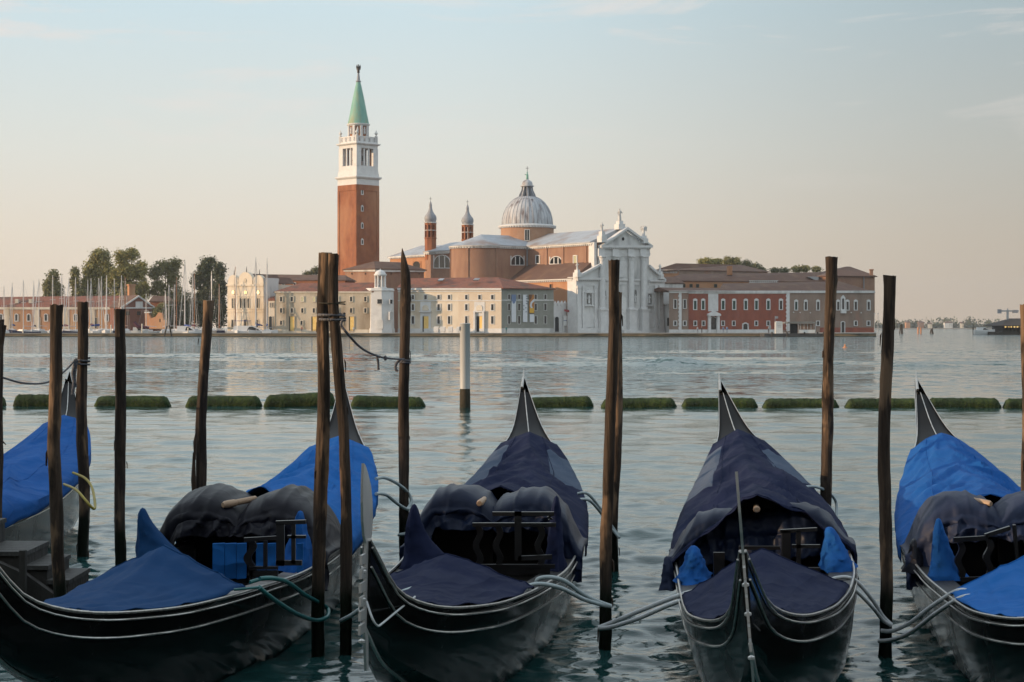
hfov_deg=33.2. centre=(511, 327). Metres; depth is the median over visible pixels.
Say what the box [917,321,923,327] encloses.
house
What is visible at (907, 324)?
house
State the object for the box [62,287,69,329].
sailboat
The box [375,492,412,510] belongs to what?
mooring rope
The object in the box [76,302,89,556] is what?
mooring post
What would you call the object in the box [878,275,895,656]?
mooring post
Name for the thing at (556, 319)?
door
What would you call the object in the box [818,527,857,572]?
oarlock cover
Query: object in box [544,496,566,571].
oarlock cover
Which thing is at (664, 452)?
water
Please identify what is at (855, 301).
window
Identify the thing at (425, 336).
waterline weed
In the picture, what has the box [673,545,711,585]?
oarlock cover
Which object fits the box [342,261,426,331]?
brick house
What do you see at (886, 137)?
sky
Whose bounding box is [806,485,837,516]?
mooring rope
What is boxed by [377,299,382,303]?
window
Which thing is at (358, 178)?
bell tower
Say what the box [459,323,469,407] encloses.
steel pile
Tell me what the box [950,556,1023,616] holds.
foredeck cover
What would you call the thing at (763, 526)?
seat cover
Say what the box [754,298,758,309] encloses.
window
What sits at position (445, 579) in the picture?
foredeck cover
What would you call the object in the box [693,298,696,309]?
window
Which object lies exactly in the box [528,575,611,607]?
mooring rope
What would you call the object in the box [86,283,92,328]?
sailboat
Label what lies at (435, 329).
quay seat
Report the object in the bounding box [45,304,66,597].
mooring post
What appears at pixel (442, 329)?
quay seat
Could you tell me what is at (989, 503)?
oar
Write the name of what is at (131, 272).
broad tree
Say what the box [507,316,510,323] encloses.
window
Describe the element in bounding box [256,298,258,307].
window
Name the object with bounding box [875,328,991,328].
shore
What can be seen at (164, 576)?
foredeck cover
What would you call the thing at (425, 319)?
door
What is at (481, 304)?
corner palazzo
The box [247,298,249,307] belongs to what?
window
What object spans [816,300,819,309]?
window
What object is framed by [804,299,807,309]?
window
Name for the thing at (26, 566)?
landing steps
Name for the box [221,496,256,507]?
oar
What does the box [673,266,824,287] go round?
roof
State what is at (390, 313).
window
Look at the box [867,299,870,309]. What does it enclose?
window
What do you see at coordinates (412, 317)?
window
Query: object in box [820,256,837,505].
mooring post
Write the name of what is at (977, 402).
floating boom
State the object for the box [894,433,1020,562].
stern cover
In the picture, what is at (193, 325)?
sailboat
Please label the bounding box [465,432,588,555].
stern cover
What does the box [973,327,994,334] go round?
motor yacht
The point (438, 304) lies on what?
window
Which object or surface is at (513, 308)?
banner
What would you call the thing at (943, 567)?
oarlock cover
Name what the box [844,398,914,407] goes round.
floating boom
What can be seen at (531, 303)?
banner
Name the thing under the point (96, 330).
sailboat
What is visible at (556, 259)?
lunette window
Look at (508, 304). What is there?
window
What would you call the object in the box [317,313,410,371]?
mooring rope
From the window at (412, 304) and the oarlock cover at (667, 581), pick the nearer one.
the oarlock cover at (667, 581)
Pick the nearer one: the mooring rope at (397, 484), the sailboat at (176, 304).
the mooring rope at (397, 484)
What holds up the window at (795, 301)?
in the monastery front
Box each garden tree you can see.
[302,265,317,274]
[697,257,717,263]
[714,258,721,263]
[719,255,741,264]
[742,259,768,270]
[769,267,790,272]
[789,264,823,272]
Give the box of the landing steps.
[0,518,89,601]
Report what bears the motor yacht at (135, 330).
on the water
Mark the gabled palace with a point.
(245, 285)
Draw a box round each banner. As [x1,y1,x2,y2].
[511,295,515,321]
[523,295,526,321]
[529,295,533,321]
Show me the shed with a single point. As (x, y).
(154, 301)
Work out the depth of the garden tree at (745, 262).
597.04 m
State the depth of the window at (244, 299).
466.48 m
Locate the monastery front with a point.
(745, 307)
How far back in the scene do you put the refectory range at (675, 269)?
542.24 m
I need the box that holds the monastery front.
[654,281,874,332]
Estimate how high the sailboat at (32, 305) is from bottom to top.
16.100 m
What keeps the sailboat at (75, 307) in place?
on the water
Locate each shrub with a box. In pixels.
[151,301,170,319]
[166,289,196,328]
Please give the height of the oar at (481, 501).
0.056 m
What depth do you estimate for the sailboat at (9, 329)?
498.97 m
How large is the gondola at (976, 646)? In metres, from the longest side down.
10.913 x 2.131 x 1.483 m
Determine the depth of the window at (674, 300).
471.41 m
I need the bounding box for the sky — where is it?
[0,0,1023,327]
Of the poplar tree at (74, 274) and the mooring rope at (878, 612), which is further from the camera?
the poplar tree at (74, 274)
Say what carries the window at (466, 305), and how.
in the corner palazzo
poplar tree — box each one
[41,269,65,295]
[68,266,89,295]
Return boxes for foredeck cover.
[44,544,245,610]
[390,553,534,605]
[682,548,849,618]
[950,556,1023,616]
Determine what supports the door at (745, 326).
in the monastery front
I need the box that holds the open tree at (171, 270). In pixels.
[147,254,183,305]
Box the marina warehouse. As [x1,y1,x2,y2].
[0,296,119,330]
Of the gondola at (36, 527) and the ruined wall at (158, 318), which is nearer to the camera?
the gondola at (36, 527)
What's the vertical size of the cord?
0.138 m
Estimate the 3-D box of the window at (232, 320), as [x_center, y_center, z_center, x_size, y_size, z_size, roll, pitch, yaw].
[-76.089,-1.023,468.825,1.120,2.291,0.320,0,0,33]
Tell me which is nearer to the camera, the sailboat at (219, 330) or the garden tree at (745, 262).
the sailboat at (219, 330)
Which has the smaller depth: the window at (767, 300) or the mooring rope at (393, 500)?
the mooring rope at (393, 500)
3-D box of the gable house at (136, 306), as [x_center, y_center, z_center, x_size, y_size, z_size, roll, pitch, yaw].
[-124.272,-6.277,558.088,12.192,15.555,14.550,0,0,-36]
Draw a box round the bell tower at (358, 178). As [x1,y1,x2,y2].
[335,64,381,274]
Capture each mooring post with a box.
[0,319,6,517]
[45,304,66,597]
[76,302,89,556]
[114,309,127,565]
[191,300,213,490]
[311,252,329,656]
[328,253,352,655]
[398,248,410,560]
[597,259,619,650]
[612,292,622,571]
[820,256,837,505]
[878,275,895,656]
[1020,304,1023,490]
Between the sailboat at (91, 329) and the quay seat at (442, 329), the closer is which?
the quay seat at (442, 329)
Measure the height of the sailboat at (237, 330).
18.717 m
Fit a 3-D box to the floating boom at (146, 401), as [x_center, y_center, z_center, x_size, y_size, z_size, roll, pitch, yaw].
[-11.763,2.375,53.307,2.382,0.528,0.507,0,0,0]
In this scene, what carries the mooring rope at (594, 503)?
attached to the mooring post at (618, 436)
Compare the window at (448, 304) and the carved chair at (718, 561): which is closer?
the carved chair at (718, 561)
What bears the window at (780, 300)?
in the monastery front
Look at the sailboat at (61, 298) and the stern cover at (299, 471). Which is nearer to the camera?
the stern cover at (299, 471)
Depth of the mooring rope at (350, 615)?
12.19 m
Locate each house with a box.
[109,284,154,330]
[268,296,274,329]
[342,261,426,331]
[905,321,909,327]
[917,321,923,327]
[943,321,952,327]
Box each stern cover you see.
[2,415,90,527]
[176,436,377,554]
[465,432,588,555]
[670,429,855,562]
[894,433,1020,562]
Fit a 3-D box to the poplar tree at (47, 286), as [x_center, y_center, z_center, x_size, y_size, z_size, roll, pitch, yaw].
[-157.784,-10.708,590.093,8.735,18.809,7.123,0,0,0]
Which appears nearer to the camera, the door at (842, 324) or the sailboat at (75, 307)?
the sailboat at (75, 307)
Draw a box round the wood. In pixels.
[875,316,999,327]
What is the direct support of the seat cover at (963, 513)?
on the gondola at (976, 646)
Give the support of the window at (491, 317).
in the corner palazzo
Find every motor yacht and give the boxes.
[131,327,147,332]
[173,326,201,332]
[226,321,277,332]
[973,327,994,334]
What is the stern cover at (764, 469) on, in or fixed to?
on the gondola at (733, 643)
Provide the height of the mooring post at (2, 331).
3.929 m
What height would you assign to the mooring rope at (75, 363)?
0.402 m
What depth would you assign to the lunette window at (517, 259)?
488.75 m
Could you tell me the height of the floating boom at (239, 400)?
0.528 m
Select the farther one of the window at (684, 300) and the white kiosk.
the window at (684, 300)
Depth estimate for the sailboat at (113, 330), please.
469.31 m
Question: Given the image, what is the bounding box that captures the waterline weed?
[5,336,875,336]
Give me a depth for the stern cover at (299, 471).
17.02 m
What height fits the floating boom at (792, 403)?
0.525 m
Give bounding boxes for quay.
[5,334,875,335]
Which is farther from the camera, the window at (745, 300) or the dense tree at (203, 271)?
the dense tree at (203, 271)
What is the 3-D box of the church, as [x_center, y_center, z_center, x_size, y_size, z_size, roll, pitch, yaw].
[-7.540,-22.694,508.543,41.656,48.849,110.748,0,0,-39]
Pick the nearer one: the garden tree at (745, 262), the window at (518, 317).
the window at (518, 317)
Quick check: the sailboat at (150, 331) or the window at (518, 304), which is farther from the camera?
the sailboat at (150, 331)
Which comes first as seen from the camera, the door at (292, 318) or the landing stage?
the landing stage
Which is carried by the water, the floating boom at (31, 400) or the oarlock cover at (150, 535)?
the floating boom at (31, 400)
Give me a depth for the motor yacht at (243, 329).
455.16 m
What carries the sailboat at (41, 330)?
on the water
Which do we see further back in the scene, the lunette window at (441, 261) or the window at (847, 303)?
the lunette window at (441, 261)
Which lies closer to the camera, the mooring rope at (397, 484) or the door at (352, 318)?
the mooring rope at (397, 484)
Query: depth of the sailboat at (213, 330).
466.05 m
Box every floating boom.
[13,394,48,406]
[94,395,170,406]
[185,395,262,406]
[263,392,334,406]
[351,395,425,406]
[532,396,593,406]
[600,397,676,407]
[681,397,757,407]
[762,398,838,407]
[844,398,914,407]
[930,397,1001,407]
[1002,398,1021,407]
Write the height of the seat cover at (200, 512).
0.788 m
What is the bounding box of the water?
[0,334,1021,681]
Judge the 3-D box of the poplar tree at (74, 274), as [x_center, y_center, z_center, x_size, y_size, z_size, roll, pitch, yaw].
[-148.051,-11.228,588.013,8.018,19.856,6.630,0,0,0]
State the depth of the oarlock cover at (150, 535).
13.28 m
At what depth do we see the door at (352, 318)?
456.68 m
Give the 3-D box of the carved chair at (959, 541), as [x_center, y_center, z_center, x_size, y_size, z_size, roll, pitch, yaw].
[3.604,1.734,13.011,0.536,0.485,0.058,0,0,0]
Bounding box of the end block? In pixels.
[816,267,876,312]
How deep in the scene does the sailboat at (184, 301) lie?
459.96 m
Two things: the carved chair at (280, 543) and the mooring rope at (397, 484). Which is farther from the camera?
the mooring rope at (397, 484)
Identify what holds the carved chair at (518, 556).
on the gondola at (500, 640)
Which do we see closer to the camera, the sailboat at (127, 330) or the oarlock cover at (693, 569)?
the oarlock cover at (693, 569)
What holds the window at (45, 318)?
in the marina warehouse
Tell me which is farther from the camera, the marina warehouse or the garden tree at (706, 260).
the garden tree at (706, 260)
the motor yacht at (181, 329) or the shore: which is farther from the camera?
the shore
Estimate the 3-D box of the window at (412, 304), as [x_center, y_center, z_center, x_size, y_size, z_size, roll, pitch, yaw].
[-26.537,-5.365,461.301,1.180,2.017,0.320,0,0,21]
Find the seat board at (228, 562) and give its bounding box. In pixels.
[212,543,302,578]
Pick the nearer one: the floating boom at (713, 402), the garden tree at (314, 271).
the floating boom at (713, 402)
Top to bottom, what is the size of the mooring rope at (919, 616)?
0.570 m
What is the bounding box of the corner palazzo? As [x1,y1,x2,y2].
[395,277,555,332]
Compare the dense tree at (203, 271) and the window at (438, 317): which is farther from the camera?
the dense tree at (203, 271)
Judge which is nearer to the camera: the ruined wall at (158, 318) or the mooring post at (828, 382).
the mooring post at (828, 382)
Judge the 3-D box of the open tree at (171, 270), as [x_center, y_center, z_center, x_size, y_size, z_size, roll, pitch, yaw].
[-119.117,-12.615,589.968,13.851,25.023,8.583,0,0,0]
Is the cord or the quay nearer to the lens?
the cord
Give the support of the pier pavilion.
in the water
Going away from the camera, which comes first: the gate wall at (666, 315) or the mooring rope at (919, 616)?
the mooring rope at (919, 616)
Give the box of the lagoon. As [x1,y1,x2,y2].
[175,328,991,333]
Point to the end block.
(856, 277)
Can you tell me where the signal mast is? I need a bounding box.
[997,308,1018,319]
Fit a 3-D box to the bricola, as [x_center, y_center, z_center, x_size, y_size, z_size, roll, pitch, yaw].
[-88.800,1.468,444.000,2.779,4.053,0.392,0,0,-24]
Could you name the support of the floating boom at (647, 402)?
on the water
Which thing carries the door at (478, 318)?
in the corner palazzo
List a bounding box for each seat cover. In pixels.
[160,483,340,590]
[399,483,587,582]
[668,502,858,590]
[899,490,1023,589]
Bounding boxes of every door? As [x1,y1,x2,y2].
[268,316,272,329]
[290,316,294,330]
[312,316,316,330]
[348,316,354,330]
[422,316,428,331]
[476,316,481,331]
[554,316,559,331]
[622,295,627,329]
[711,316,716,332]
[742,322,748,332]
[840,321,844,331]
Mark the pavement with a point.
(447, 333)
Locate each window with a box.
[27,314,30,321]
[44,314,47,321]
[136,302,142,306]
[231,319,234,327]
[239,298,242,307]
[243,298,245,307]
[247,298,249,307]
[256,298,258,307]
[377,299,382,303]
[389,311,392,319]
[411,303,414,310]
[411,316,414,323]
[433,255,449,267]
[437,303,440,310]
[437,316,440,323]
[447,303,450,310]
[447,316,450,323]
[464,303,468,310]
[490,303,494,310]
[490,316,493,323]
[507,303,510,310]
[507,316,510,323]
[510,255,524,264]
[517,303,520,310]
[517,316,520,323]
[524,229,529,240]
[535,255,539,263]
[549,256,560,263]
[573,255,577,262]
[673,299,676,308]
[683,299,686,308]
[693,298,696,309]
[701,298,704,309]
[709,296,712,309]
[721,298,724,309]
[732,298,735,309]
[744,298,747,309]
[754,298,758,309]
[766,298,769,309]
[779,299,782,309]
[794,300,797,309]
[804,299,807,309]
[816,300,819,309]
[836,300,839,309]
[845,299,849,309]
[854,299,857,309]
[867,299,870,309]
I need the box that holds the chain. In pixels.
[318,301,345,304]
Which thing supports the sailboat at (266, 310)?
on the water
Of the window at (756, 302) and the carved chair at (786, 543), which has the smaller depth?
the carved chair at (786, 543)
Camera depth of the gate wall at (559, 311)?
464.40 m
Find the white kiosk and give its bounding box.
[775,321,782,332]
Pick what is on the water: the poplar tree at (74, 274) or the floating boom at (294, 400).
the floating boom at (294, 400)
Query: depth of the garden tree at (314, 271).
559.22 m
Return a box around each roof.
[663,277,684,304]
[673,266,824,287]
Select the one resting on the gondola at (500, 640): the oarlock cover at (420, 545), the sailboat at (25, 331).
the oarlock cover at (420, 545)
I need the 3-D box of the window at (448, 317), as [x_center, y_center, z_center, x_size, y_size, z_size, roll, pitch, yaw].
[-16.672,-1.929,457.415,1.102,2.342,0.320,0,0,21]
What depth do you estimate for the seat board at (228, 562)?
13.30 m
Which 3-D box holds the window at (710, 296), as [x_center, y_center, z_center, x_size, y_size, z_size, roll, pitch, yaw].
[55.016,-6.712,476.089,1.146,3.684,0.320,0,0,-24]
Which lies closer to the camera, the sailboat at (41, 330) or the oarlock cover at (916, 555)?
the oarlock cover at (916, 555)
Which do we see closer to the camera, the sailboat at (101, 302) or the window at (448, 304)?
the window at (448, 304)
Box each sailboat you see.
[7,287,16,332]
[12,280,40,332]
[29,281,37,329]
[31,282,47,332]
[47,275,54,332]
[59,274,66,328]
[62,282,77,332]
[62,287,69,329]
[71,278,77,330]
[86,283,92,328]
[88,282,104,332]
[88,283,99,332]
[94,276,107,328]
[102,275,112,332]
[104,279,126,332]
[119,275,123,308]
[122,280,130,332]
[139,295,157,332]
[158,291,167,332]
[161,290,176,332]
[170,277,183,330]
[170,284,178,328]
[179,260,196,332]
[189,272,197,327]
[190,274,199,329]
[209,271,216,332]
[214,284,224,332]
[230,267,239,332]
[248,257,262,332]
[261,265,271,332]
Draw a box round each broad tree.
[80,246,114,295]
[104,246,152,300]
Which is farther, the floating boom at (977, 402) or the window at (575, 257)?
the window at (575, 257)
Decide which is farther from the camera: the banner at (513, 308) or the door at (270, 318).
the door at (270, 318)
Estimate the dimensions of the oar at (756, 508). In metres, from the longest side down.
0.280 x 0.059 x 0.056 m
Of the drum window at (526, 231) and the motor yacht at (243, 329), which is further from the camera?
the drum window at (526, 231)
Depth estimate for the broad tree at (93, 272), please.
590.57 m
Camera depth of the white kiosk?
441.26 m
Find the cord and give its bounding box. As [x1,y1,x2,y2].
[365,596,415,626]
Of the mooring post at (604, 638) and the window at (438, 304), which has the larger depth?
the window at (438, 304)
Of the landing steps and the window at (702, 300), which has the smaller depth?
the landing steps
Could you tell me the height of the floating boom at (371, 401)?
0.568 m
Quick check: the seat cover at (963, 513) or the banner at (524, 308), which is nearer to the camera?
the seat cover at (963, 513)
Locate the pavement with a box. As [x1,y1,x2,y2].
[5,331,875,333]
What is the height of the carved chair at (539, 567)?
0.404 m
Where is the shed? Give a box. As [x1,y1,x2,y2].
[149,296,172,330]
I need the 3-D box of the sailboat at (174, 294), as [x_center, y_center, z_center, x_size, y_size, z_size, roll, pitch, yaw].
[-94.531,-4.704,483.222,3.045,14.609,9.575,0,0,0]
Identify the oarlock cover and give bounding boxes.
[135,508,180,556]
[278,510,311,572]
[399,504,442,569]
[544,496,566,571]
[658,556,675,590]
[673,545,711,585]
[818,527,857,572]
[901,538,923,574]
[927,518,968,580]
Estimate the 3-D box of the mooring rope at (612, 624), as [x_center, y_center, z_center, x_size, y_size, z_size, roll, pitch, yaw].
[1.040,2.034,12.342,0.160,0.444,1.262,0,0,-34]
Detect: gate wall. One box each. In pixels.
[554,301,566,332]
[663,304,668,332]
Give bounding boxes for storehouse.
[273,283,376,332]
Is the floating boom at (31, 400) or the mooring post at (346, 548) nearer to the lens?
the mooring post at (346, 548)
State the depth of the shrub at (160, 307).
551.17 m
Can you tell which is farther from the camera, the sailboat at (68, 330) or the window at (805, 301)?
the window at (805, 301)
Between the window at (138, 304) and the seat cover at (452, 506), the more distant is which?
the window at (138, 304)
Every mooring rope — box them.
[3,357,90,394]
[63,472,95,509]
[234,576,330,621]
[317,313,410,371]
[339,586,411,622]
[375,476,412,507]
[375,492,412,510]
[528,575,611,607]
[577,491,620,538]
[598,590,689,629]
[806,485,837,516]
[832,575,892,626]
[877,588,967,642]
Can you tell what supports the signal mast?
on the pier pavilion
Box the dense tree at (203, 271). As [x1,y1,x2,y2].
[189,254,218,327]
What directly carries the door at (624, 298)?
in the church
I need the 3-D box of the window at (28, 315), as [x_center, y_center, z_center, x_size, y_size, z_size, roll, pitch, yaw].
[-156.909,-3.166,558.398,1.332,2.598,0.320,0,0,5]
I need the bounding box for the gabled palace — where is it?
[226,267,294,330]
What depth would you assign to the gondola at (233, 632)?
10.80 m
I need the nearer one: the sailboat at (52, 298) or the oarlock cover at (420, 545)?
the oarlock cover at (420, 545)
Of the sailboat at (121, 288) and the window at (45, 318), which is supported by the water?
the sailboat at (121, 288)
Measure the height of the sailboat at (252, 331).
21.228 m
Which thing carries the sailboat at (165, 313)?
on the water
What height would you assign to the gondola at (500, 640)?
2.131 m
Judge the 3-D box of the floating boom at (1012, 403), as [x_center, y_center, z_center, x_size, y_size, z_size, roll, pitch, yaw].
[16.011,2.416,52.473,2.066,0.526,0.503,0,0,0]
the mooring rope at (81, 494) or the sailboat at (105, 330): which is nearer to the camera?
the mooring rope at (81, 494)
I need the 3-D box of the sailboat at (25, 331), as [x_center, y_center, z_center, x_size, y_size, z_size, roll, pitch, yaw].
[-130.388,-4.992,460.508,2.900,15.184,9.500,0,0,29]
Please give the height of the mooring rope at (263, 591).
0.525 m
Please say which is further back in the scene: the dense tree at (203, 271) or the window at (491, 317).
the dense tree at (203, 271)
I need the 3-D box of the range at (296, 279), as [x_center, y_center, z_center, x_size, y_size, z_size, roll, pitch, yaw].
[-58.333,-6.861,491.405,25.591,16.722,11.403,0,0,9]
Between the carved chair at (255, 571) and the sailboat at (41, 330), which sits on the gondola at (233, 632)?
the carved chair at (255, 571)
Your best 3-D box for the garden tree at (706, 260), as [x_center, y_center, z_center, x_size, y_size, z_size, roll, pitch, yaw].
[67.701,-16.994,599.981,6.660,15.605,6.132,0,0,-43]
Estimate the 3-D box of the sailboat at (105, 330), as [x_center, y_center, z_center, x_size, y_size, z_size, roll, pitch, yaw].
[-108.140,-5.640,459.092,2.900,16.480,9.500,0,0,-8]
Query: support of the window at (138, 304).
in the gable house at (136, 306)
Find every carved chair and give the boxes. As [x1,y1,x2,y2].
[243,536,277,583]
[276,520,305,565]
[472,522,555,574]
[492,512,553,560]
[713,546,779,575]
[780,527,819,570]
[953,524,1018,581]
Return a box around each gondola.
[0,385,364,681]
[5,364,78,548]
[358,370,584,681]
[674,373,857,681]
[901,372,1023,681]
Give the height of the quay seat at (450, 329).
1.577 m
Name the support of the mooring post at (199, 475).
in the water
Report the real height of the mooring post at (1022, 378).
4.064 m
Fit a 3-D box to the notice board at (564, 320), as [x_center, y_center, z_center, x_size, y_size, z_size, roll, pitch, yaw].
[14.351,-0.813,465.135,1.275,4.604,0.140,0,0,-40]
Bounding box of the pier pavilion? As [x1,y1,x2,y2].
[984,318,1020,334]
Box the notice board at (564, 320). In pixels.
[563,316,566,332]
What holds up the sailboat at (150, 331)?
on the water
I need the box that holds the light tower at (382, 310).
[366,269,394,332]
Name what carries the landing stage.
on the water
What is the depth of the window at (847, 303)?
494.15 m
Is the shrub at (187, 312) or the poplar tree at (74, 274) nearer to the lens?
the shrub at (187, 312)
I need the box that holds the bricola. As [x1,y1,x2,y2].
[164,325,172,336]
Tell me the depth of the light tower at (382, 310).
455.79 m
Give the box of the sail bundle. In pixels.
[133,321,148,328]
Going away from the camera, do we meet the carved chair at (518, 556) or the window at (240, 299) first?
the carved chair at (518, 556)
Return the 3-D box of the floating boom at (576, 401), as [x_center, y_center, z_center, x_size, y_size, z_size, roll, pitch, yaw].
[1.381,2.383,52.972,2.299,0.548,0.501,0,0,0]
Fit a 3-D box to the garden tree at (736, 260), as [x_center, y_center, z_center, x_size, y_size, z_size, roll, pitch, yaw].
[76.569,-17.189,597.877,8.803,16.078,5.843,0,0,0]
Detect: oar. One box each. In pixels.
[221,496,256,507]
[477,496,485,506]
[753,503,759,512]
[974,498,992,506]
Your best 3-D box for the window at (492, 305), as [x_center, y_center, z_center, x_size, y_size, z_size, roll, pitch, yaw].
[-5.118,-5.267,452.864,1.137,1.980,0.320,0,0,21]
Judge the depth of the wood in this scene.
2625.73 m
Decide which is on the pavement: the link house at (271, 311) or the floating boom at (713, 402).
the link house at (271, 311)
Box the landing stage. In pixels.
[760,322,823,336]
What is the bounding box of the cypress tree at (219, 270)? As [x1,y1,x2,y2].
[210,261,228,328]
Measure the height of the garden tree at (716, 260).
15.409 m
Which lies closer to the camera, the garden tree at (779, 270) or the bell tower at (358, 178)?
the bell tower at (358, 178)
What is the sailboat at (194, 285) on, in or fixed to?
on the water
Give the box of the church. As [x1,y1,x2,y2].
[387,166,665,332]
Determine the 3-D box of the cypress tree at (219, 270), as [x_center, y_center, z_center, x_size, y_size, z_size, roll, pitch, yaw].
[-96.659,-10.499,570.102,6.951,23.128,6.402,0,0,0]
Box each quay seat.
[433,327,438,332]
[440,327,445,332]
[448,327,452,332]
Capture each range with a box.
[269,274,355,284]
[656,263,769,276]
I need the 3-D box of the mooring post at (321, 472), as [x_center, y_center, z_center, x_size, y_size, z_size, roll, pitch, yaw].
[-1.442,1.643,12.970,0.169,4.415,0.117,0,0,0]
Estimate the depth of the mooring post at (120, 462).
16.76 m
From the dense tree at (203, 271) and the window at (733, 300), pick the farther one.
the dense tree at (203, 271)
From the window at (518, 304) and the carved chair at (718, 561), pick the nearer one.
the carved chair at (718, 561)
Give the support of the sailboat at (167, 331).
on the water
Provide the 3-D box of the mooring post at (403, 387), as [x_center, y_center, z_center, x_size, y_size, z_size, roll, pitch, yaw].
[-1.129,1.514,17.900,0.162,4.672,0.120,0,0,0]
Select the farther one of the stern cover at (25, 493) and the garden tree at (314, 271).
the garden tree at (314, 271)
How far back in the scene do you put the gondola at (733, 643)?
9.73 m
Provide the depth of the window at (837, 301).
492.83 m
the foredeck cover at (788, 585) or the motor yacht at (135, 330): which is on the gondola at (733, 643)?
the foredeck cover at (788, 585)
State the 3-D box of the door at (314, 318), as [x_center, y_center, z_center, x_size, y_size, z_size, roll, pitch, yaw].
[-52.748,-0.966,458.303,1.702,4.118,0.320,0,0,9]
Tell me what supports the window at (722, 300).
in the monastery front
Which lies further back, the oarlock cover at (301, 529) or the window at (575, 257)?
the window at (575, 257)
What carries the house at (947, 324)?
on the shore
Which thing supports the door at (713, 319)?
in the monastery front
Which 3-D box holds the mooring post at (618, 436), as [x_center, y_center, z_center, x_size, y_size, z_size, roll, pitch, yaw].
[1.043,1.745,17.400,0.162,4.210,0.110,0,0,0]
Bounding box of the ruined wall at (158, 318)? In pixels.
[144,312,166,328]
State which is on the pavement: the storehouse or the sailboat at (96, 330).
the storehouse

